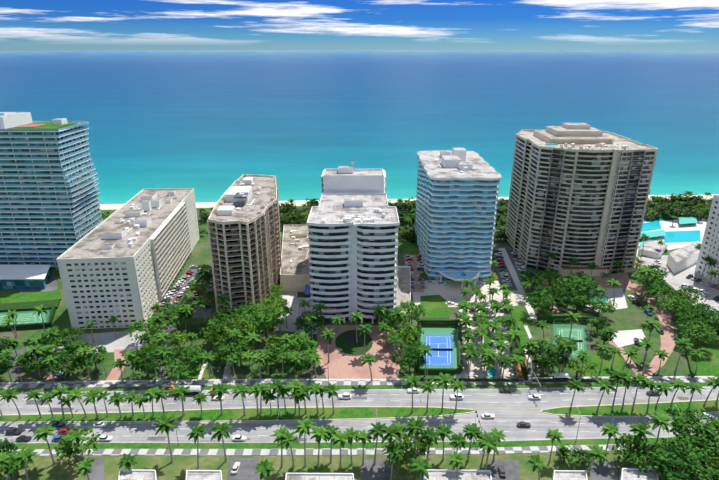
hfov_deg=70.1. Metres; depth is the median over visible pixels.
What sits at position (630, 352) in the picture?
palm
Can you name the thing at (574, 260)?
palm
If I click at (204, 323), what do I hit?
tree
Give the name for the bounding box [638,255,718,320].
hotel lot
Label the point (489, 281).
palm
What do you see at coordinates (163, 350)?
palm
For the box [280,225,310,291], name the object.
building
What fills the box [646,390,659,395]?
car
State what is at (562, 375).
bus shelter
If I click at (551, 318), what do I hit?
green hedge
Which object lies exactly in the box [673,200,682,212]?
palm
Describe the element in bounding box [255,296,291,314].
tree
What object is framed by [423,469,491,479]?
building roof
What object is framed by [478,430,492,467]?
palm
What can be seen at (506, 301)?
palm
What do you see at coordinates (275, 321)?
tree
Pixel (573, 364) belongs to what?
tree
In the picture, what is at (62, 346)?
lot drive
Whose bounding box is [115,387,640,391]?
lane marking
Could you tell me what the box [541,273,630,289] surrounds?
tan plaza
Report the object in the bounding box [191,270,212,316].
brown parking
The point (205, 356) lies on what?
palm
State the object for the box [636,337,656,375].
palm
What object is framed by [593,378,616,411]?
palm
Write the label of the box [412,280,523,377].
paved plaza
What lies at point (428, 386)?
palm
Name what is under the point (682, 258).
hotel annex
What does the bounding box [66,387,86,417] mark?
palm
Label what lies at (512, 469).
drive
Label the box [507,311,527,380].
avenue hedge
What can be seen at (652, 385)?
palm
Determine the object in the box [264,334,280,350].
tree
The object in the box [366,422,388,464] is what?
palm
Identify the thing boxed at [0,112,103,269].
glass tower
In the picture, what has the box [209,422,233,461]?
palm
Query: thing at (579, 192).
tan tower
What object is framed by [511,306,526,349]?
lawn
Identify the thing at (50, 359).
palm
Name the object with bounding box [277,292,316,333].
white side walk
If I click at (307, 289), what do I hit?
white condo pool
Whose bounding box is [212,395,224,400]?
car
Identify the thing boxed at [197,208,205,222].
palm
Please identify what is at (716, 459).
tree
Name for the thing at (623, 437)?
tree
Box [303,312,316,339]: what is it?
palm
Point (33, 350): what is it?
palm
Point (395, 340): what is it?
palm
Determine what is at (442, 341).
blue tennis court
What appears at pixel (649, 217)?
shrub
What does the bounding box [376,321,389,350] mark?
palm
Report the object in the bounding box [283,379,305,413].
palm
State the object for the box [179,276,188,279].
car
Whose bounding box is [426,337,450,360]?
blue tennis lines
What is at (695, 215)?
shrub
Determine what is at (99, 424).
car
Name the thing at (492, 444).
palm
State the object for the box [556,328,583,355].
green court
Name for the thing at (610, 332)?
palm
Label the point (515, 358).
palm
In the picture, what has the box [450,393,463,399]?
car
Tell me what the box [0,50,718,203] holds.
ocean
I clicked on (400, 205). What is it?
shrub
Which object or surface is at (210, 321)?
palm
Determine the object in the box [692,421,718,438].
palm
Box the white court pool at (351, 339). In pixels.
[346,335,361,343]
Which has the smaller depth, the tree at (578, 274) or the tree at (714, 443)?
the tree at (714, 443)
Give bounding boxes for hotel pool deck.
[636,215,706,256]
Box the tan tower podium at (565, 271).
[560,260,643,275]
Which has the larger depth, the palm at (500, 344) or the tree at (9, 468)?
the palm at (500, 344)
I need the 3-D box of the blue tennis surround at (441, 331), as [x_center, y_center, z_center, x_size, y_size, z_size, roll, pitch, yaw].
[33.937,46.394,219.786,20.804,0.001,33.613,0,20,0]
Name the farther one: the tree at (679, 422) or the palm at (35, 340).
the palm at (35, 340)
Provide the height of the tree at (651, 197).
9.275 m
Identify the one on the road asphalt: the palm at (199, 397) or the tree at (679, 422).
the palm at (199, 397)
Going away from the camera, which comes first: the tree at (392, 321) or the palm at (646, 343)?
the palm at (646, 343)
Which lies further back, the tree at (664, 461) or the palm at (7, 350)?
the palm at (7, 350)
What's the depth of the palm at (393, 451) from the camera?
149.69 m
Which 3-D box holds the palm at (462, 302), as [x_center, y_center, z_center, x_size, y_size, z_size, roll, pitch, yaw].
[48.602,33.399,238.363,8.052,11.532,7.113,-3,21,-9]
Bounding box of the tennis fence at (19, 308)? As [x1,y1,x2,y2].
[0,304,49,323]
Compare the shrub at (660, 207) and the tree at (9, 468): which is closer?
the tree at (9, 468)
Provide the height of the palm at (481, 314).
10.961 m
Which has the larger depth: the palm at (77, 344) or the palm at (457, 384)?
the palm at (77, 344)
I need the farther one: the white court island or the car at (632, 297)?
the car at (632, 297)
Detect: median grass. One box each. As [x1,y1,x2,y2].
[0,407,473,421]
[542,400,718,415]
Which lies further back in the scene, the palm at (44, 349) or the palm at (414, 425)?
the palm at (44, 349)
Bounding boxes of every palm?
[0,348,13,354]
[0,351,14,381]
[0,387,21,418]
[0,452,12,479]
[1,318,19,345]
[3,310,19,336]
[7,338,20,355]
[11,446,40,479]
[22,390,41,417]
[25,345,42,377]
[26,335,45,364]
[32,423,55,464]
[33,304,49,336]
[37,392,55,417]
[38,344,54,367]
[40,327,59,357]
[43,355,56,380]
[48,385,69,418]
[58,396,73,417]
[65,429,87,459]
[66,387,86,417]
[71,340,84,353]
[73,458,97,479]
[76,345,92,377]
[81,388,103,417]
[85,320,96,341]
[93,352,106,374]
[97,390,112,416]
[106,316,118,337]
[107,391,127,417]
[111,358,126,381]
[117,453,137,471]
[122,349,136,377]
[124,390,139,415]
[134,394,148,417]
[137,334,148,347]
[143,386,160,416]
[144,351,159,374]
[148,302,163,326]
[152,312,167,328]
[152,386,171,414]
[152,414,178,462]
[154,344,173,375]
[155,331,170,345]
[168,385,190,415]
[180,303,194,333]
[185,423,208,467]
[186,332,199,347]
[191,296,208,318]
[193,391,208,415]
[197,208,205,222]
[199,350,217,376]
[202,357,215,377]
[207,319,216,329]
[207,383,231,414]
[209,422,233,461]
[214,293,231,306]
[220,346,232,368]
[226,354,240,374]
[227,328,242,358]
[230,383,250,415]
[241,349,253,374]
[245,331,260,361]
[246,382,264,415]
[251,353,266,378]
[251,383,270,413]
[255,459,276,479]
[260,349,271,374]
[261,313,271,336]
[262,390,277,413]
[267,378,287,414]
[269,426,293,467]
[273,308,287,335]
[275,388,289,414]
[276,333,292,344]
[277,352,289,373]
[279,307,293,328]
[279,429,299,468]
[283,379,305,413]
[288,351,304,377]
[289,391,305,414]
[292,384,310,413]
[293,418,315,466]
[297,331,309,353]
[298,299,309,310]
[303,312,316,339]
[305,350,315,369]
[307,354,322,377]
[307,382,323,413]
[309,425,330,465]
[312,302,325,331]
[314,385,328,413]
[319,327,337,362]
[321,383,340,413]
[324,424,339,462]
[328,429,348,467]
[330,315,343,343]
[343,427,359,464]
[348,312,363,342]
[356,429,372,464]
[358,324,372,352]
[360,353,376,380]
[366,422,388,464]
[372,305,387,333]
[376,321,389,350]
[377,425,400,467]
[383,445,404,479]
[387,307,404,328]
[387,334,402,359]
[388,421,406,454]
[401,373,422,412]
[404,416,428,462]
[406,456,433,479]
[418,273,427,288]
[419,344,433,375]
[419,426,440,458]
[420,379,437,411]
[434,372,454,411]
[435,423,453,460]
[443,451,467,471]
[449,379,466,411]
[449,432,466,452]
[457,299,470,311]
[457,310,470,328]
[458,301,472,327]
[459,316,473,340]
[460,287,473,295]
[460,342,476,372]
[462,279,474,298]
[462,327,473,335]
[462,332,474,342]
[462,348,480,377]
[462,423,482,460]
[471,286,481,301]
[471,288,482,301]
[473,302,483,317]
[474,310,488,333]
[474,316,488,340]
[474,327,487,342]
[475,305,487,325]
[475,323,490,342]
[476,293,487,311]
[476,343,491,366]
[476,432,504,469]
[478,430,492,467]
[479,347,492,372]
[480,348,499,375]
[480,357,493,377]
[483,278,495,300]
[486,288,500,303]
[488,299,497,314]
[488,319,504,346]
[489,428,505,461]
[490,303,504,321]
[491,260,497,276]
[491,318,506,328]
[492,332,507,344]
[492,339,511,366]
[493,330,507,353]
[496,353,508,372]
[496,356,510,377]
[497,284,508,299]
[500,298,512,314]
[501,314,519,340]
[502,289,511,297]
[503,304,515,327]
[505,329,522,354]
[507,323,523,346]
[507,332,525,348]
[509,354,526,378]
[511,348,528,372]
[519,337,539,369]
[521,281,530,299]
[526,453,548,479]
[536,320,551,337]
[537,338,550,345]
[541,344,555,373]
[546,428,563,462]
[547,253,557,268]
[554,338,576,372]
[556,275,567,293]
[557,338,575,372]
[563,311,580,339]
[567,378,586,408]
[569,258,579,270]
[576,349,590,374]
[583,443,608,473]
[586,262,597,275]
[589,318,597,335]
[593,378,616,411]
[595,343,611,372]
[596,287,606,299]
[598,306,608,317]
[599,272,612,288]
[600,422,621,456]
[602,326,619,343]
[606,278,623,304]
[608,347,622,366]
[608,368,630,410]
[613,261,622,280]
[619,347,639,369]
[620,375,635,409]
[626,421,654,452]
[629,345,639,362]
[631,372,651,409]
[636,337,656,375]
[637,266,654,297]
[639,378,658,411]
[640,233,649,256]
[642,318,663,356]
[643,304,657,321]
[648,411,673,442]
[654,349,670,373]
[655,197,664,208]
[655,381,673,407]
[670,378,689,405]
[672,337,693,373]
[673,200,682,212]
[684,190,693,201]
[685,381,705,406]
[689,348,705,373]
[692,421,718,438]
[697,207,705,220]
[701,256,711,277]
[703,376,718,406]
[706,258,717,285]
[706,269,718,291]
[713,373,718,403]
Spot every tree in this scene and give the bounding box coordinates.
[0,336,17,352]
[0,361,15,381]
[0,437,23,452]
[0,446,30,477]
[13,348,56,379]
[15,352,33,363]
[31,337,72,358]
[47,352,85,380]
[50,326,84,349]
[54,426,100,462]
[63,339,89,353]
[67,342,108,372]
[125,317,162,344]
[126,344,173,379]
[138,342,162,354]
[148,298,196,331]
[157,345,202,378]
[166,330,189,346]
[183,344,204,360]
[188,278,212,295]
[195,263,211,272]
[196,270,212,280]
[196,290,214,301]
[199,317,246,347]
[199,319,209,331]
[211,306,245,327]
[211,343,239,366]
[212,316,257,344]
[220,340,256,367]
[233,301,264,318]
[247,307,287,338]
[252,348,279,368]
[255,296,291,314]
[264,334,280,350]
[267,283,283,296]
[269,294,284,303]
[275,332,317,359]
[286,353,313,377]
[293,311,325,334]
[373,310,392,321]
[380,312,406,334]
[381,320,420,348]
[382,438,416,471]
[391,344,425,374]
[394,300,426,324]
[399,427,432,457]
[403,213,415,218]
[409,325,424,338]
[409,341,428,353]
[517,269,547,291]
[522,339,567,376]
[525,290,555,314]
[533,284,554,295]
[541,268,561,286]
[544,287,573,310]
[550,278,577,298]
[551,334,578,353]
[555,444,581,462]
[560,275,600,301]
[562,290,598,312]
[566,271,599,293]
[566,356,597,378]
[574,449,593,467]
[587,314,608,329]
[589,295,617,317]
[589,327,614,344]
[612,435,662,472]
[613,433,654,462]
[632,266,663,284]
[637,273,668,296]
[642,283,673,303]
[644,264,669,277]
[646,437,718,479]
[650,196,661,201]
[655,296,691,322]
[661,289,696,309]
[665,431,718,477]
[667,407,718,456]
[675,311,710,330]
[676,286,706,302]
[677,320,716,348]
[690,302,716,317]
[690,309,718,336]
[693,203,710,209]
[694,449,718,479]
[698,432,718,467]
[700,420,718,444]
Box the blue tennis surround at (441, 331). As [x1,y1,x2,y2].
[419,328,457,367]
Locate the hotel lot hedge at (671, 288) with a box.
[642,265,718,334]
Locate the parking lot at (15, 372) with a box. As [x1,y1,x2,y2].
[7,344,39,376]
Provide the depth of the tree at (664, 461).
144.09 m
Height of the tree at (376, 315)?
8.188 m
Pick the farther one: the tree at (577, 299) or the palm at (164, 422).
the tree at (577, 299)
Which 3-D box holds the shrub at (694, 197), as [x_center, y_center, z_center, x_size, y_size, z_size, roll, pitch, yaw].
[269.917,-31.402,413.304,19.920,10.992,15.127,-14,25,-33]
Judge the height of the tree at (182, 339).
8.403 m
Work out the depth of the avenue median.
225.97 m
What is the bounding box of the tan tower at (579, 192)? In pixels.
[505,123,657,272]
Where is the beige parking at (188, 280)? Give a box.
[151,264,198,316]
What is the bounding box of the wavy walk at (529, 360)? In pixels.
[524,326,534,376]
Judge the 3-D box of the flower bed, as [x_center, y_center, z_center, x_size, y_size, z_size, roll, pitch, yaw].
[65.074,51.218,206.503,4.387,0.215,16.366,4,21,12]
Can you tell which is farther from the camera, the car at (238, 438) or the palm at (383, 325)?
the palm at (383, 325)
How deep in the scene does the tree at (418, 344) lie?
211.22 m
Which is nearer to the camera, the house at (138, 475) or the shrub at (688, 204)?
the house at (138, 475)
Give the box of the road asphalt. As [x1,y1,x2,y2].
[0,386,718,443]
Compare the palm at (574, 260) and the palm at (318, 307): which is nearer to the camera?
the palm at (318, 307)
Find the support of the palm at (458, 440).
on the lawn at (64, 468)
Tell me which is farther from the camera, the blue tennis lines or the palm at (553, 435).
the blue tennis lines
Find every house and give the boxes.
[118,469,156,479]
[186,470,222,479]
[285,473,353,479]
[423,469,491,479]
[552,470,586,479]
[619,468,658,479]
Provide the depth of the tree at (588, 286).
250.72 m
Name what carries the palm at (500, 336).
on the lawn at (633, 315)
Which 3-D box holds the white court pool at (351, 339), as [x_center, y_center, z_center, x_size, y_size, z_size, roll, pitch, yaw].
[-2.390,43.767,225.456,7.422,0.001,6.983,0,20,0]
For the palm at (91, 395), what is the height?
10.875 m
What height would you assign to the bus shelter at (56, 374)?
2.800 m
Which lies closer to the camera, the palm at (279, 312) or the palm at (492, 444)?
the palm at (492, 444)
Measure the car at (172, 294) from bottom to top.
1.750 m
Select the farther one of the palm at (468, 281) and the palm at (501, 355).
the palm at (468, 281)
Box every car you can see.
[5,427,22,434]
[16,435,31,441]
[48,420,63,427]
[52,435,65,441]
[58,428,70,433]
[93,421,107,426]
[98,435,112,441]
[165,292,174,296]
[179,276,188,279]
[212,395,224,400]
[231,462,240,473]
[232,435,246,440]
[338,393,350,398]
[407,387,419,392]
[437,281,445,284]
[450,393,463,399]
[481,413,494,418]
[498,465,505,477]
[499,387,511,392]
[517,421,530,427]
[528,394,540,399]
[627,295,635,300]
[634,338,639,344]
[644,309,652,315]
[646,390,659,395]
[700,412,713,418]
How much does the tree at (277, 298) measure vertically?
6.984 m
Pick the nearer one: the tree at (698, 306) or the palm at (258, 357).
the palm at (258, 357)
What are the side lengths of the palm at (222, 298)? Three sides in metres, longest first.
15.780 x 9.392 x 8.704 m
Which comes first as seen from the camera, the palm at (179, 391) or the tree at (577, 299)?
the palm at (179, 391)
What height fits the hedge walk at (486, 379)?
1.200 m
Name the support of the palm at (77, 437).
on the lawn at (64, 468)
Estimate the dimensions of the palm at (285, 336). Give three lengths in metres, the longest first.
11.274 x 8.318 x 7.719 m
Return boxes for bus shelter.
[48,371,69,379]
[552,373,572,381]
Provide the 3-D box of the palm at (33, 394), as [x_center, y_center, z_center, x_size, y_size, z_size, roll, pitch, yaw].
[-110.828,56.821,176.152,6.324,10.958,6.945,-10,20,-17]
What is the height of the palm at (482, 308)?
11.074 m
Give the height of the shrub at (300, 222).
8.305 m
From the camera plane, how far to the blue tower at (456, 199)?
276.92 m
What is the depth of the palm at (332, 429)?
156.81 m
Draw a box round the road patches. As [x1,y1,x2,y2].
[10,391,689,441]
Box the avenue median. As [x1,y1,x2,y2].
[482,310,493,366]
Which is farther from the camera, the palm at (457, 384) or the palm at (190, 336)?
the palm at (190, 336)
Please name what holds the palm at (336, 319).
on the white court at (340, 365)
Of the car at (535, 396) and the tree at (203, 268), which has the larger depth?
the tree at (203, 268)
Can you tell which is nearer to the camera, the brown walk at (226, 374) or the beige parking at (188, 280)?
the brown walk at (226, 374)
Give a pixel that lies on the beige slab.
(125, 262)
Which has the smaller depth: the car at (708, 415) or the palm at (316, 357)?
the car at (708, 415)
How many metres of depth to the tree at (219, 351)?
204.38 m
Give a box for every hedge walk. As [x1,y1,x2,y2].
[420,378,518,381]
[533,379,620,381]
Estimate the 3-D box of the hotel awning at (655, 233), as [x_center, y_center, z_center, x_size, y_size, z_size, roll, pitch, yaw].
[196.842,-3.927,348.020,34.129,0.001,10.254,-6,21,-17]
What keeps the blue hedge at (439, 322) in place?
on the lawn at (633, 315)
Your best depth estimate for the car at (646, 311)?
247.42 m
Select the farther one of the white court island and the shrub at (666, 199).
the shrub at (666, 199)
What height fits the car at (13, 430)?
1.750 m
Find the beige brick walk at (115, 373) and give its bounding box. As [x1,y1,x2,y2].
[106,349,125,380]
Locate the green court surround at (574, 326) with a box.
[552,325,587,358]
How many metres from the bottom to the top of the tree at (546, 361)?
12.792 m
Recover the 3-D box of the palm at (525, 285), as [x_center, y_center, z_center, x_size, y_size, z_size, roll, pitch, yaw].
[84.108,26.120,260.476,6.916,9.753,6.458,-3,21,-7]
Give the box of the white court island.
[335,330,372,355]
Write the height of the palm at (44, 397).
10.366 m
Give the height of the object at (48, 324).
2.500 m
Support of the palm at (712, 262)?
on the lawn at (633, 315)
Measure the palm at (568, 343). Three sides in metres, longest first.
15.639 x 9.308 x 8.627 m
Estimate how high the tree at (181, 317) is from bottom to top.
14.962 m
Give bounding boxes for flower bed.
[518,357,527,377]
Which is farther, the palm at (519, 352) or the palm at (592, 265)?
the palm at (592, 265)
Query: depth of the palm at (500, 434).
156.21 m
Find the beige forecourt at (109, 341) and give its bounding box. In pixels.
[72,330,146,352]
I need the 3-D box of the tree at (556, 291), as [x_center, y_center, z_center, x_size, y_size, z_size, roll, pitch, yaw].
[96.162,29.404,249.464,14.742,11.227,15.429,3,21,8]
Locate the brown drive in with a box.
[158,317,179,379]
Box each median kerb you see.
[0,406,475,422]
[540,399,718,416]
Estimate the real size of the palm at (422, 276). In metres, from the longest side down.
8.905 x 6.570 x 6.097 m
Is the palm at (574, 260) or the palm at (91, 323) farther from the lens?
the palm at (574, 260)
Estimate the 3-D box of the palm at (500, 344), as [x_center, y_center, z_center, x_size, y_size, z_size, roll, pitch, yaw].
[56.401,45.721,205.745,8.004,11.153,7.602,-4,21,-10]
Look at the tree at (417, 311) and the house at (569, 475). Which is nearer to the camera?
the house at (569, 475)
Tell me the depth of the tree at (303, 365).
197.59 m
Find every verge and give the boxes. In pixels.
[0,382,712,392]
[4,437,718,448]
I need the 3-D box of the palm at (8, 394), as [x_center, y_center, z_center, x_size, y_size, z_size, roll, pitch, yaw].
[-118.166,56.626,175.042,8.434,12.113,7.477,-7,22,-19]
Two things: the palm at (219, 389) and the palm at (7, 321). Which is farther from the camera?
the palm at (7, 321)
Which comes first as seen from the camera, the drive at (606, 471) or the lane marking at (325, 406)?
the drive at (606, 471)
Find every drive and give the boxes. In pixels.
[19,275,57,292]
[45,352,86,381]
[50,335,72,350]
[86,457,104,479]
[227,458,259,479]
[360,459,390,479]
[488,460,519,479]
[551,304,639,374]
[590,460,617,479]
[624,283,674,375]
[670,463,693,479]
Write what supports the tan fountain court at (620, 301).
on the lawn at (633, 315)
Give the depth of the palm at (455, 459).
147.36 m
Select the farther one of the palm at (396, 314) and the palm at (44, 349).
the palm at (396, 314)
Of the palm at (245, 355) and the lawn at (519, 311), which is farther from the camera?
the lawn at (519, 311)
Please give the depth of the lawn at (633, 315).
229.59 m
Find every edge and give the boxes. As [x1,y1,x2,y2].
[0,376,713,383]
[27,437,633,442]
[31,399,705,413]
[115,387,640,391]
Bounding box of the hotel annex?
[637,241,700,273]
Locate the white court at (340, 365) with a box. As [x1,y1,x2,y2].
[317,325,403,378]
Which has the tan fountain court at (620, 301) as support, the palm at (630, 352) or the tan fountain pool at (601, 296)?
the tan fountain pool at (601, 296)
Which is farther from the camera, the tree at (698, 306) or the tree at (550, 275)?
the tree at (550, 275)
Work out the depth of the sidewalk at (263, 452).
163.14 m
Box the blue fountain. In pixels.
[487,367,496,376]
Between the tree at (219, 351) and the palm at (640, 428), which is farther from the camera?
the tree at (219, 351)
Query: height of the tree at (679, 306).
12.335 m
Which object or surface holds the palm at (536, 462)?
on the lawn at (64, 468)
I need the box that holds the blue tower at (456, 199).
[415,148,500,288]
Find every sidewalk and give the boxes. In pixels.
[0,377,716,388]
[0,443,701,455]
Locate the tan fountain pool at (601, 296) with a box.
[592,294,607,303]
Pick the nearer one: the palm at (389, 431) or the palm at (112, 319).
the palm at (389, 431)
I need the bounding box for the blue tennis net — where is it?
[431,348,452,350]
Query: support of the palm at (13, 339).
on the lawn at (633, 315)
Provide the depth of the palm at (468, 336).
212.84 m
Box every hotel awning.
[640,230,665,238]
[678,216,696,223]
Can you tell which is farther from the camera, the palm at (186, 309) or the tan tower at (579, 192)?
the tan tower at (579, 192)
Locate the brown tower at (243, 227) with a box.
[207,174,281,313]
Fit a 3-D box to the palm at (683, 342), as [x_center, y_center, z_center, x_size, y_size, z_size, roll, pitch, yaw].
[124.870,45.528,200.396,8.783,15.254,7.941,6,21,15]
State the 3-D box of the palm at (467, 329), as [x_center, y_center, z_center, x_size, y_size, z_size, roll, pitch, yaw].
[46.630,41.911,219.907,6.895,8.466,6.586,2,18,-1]
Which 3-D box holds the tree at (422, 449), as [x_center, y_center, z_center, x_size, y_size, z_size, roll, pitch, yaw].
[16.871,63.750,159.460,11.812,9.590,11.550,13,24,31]
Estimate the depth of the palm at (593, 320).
226.95 m
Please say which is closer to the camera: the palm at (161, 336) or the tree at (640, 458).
the tree at (640, 458)
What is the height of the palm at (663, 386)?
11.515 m
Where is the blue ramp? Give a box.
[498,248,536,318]
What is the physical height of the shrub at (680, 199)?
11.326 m
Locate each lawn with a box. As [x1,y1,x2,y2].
[0,219,718,379]
[0,450,716,479]
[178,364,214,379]
[402,241,417,254]
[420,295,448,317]
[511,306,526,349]
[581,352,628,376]
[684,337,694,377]
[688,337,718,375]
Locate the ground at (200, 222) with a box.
[1,203,709,381]
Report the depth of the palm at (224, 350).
202.08 m
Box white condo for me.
[307,161,399,323]
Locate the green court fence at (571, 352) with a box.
[553,319,589,354]
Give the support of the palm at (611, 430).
on the lawn at (64, 468)
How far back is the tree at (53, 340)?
207.11 m
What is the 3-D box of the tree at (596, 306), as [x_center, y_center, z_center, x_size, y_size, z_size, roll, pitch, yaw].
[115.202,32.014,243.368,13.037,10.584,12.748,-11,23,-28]
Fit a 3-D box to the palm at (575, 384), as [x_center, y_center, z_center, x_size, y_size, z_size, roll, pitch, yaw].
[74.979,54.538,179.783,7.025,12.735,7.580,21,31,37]
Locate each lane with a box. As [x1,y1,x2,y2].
[0,422,584,429]
[40,398,618,406]
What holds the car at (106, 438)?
on the road asphalt
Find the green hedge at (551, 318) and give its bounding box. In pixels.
[537,314,588,323]
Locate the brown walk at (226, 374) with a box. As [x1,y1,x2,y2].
[223,335,235,378]
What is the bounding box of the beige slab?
[56,188,199,328]
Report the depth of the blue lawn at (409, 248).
329.83 m
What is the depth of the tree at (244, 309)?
235.85 m
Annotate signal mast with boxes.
[531,371,540,388]
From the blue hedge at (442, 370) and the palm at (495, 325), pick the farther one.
the palm at (495, 325)
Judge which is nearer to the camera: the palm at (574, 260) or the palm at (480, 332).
the palm at (480, 332)
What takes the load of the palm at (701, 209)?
on the lawn at (633, 315)
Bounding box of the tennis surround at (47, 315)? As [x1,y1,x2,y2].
[0,309,52,325]
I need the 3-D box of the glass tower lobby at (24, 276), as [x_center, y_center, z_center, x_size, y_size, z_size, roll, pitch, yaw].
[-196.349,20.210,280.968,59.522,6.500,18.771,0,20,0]
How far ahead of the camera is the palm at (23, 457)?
146.92 m
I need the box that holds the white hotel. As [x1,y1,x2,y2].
[695,195,718,285]
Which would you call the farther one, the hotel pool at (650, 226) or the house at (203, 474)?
the hotel pool at (650, 226)
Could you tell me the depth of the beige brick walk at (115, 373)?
205.80 m
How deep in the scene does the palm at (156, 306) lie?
229.89 m
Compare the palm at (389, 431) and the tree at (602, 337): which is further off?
the tree at (602, 337)
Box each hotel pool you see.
[641,221,661,231]
[643,216,678,221]
[664,230,700,242]
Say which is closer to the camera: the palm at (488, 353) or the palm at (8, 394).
the palm at (8, 394)
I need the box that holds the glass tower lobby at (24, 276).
[0,265,50,288]
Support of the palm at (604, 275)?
on the tan fountain court at (620, 301)
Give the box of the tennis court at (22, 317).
[0,312,45,324]
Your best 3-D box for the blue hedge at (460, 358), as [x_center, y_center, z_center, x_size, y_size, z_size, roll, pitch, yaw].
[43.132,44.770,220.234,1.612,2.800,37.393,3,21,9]
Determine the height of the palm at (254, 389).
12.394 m
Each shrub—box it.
[198,225,205,235]
[199,209,209,220]
[279,202,295,208]
[279,204,296,213]
[280,212,305,226]
[287,207,302,213]
[290,219,306,224]
[306,197,319,207]
[393,199,415,209]
[397,210,414,216]
[398,214,411,224]
[400,223,414,233]
[400,231,416,242]
[404,197,415,211]
[494,230,507,241]
[495,220,503,226]
[496,224,505,232]
[497,207,507,212]
[498,197,508,205]
[499,215,506,225]
[644,207,664,217]
[644,213,656,219]
[646,201,661,209]
[651,195,668,202]
[654,204,673,211]
[657,208,674,218]
[662,205,685,216]
[668,193,692,202]
[675,210,691,216]
[681,200,699,207]
[683,194,706,204]
[684,206,708,215]
[689,210,704,218]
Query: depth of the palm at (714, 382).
181.08 m
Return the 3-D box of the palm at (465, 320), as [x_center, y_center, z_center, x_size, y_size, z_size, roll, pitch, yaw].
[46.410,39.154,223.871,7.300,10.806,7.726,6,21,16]
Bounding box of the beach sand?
[99,195,713,209]
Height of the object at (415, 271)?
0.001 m
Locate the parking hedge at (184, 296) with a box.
[172,264,203,315]
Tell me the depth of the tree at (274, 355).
202.22 m
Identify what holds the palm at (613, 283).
on the tan fountain court at (620, 301)
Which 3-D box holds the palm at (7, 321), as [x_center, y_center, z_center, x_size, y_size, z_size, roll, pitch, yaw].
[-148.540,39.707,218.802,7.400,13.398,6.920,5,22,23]
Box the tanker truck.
[169,385,201,395]
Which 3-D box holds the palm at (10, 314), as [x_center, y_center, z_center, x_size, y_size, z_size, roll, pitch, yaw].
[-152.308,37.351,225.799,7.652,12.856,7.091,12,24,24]
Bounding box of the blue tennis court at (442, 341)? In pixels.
[423,335,453,365]
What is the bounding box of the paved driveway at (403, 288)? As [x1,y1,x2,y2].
[296,266,410,331]
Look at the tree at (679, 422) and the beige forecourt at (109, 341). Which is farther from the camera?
the beige forecourt at (109, 341)
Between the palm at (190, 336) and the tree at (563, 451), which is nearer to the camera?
the tree at (563, 451)
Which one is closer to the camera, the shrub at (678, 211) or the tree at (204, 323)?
the tree at (204, 323)
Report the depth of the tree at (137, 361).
194.22 m
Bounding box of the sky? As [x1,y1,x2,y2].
[0,0,718,50]
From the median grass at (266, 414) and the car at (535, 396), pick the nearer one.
the median grass at (266, 414)
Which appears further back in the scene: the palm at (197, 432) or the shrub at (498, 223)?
the shrub at (498, 223)
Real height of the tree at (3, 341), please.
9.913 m
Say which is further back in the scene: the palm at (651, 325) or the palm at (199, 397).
the palm at (651, 325)
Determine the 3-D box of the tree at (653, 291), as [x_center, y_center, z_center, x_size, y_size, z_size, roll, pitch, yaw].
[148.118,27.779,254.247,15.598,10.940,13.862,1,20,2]
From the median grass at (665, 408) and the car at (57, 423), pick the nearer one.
the car at (57, 423)
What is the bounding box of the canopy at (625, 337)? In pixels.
[611,329,645,346]
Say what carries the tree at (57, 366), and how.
on the ground at (200, 222)
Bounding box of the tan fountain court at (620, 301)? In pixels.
[584,288,627,311]
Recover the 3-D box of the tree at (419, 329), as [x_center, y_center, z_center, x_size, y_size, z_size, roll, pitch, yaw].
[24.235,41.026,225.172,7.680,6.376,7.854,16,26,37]
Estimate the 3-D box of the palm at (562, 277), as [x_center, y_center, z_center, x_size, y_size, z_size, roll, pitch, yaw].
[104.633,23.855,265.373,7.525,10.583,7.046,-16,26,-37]
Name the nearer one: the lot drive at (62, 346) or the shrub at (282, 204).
the lot drive at (62, 346)
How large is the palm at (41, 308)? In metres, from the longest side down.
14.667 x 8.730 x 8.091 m
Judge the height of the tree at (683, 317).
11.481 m
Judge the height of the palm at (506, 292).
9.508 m
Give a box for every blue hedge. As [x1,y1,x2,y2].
[416,321,420,371]
[417,368,460,373]
[420,319,459,325]
[457,320,462,371]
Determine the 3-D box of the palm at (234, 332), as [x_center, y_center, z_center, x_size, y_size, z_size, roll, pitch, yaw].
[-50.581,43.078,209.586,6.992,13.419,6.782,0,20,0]
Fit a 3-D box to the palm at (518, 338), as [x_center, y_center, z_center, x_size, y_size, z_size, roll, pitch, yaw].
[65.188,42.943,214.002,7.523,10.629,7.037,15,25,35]
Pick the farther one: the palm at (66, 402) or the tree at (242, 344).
the tree at (242, 344)
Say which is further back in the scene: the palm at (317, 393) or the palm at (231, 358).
the palm at (231, 358)
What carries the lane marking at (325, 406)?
on the road asphalt
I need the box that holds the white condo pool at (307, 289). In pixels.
[305,285,310,294]
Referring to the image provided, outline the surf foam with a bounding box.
[100,194,718,204]
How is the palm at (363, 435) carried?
on the lawn at (64, 468)
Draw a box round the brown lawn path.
[198,361,207,378]
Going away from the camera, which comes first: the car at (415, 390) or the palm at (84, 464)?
the palm at (84, 464)
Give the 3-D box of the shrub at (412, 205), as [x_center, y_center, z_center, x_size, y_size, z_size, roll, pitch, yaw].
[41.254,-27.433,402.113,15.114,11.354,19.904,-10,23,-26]
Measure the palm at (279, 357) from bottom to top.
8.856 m
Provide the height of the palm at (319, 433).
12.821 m

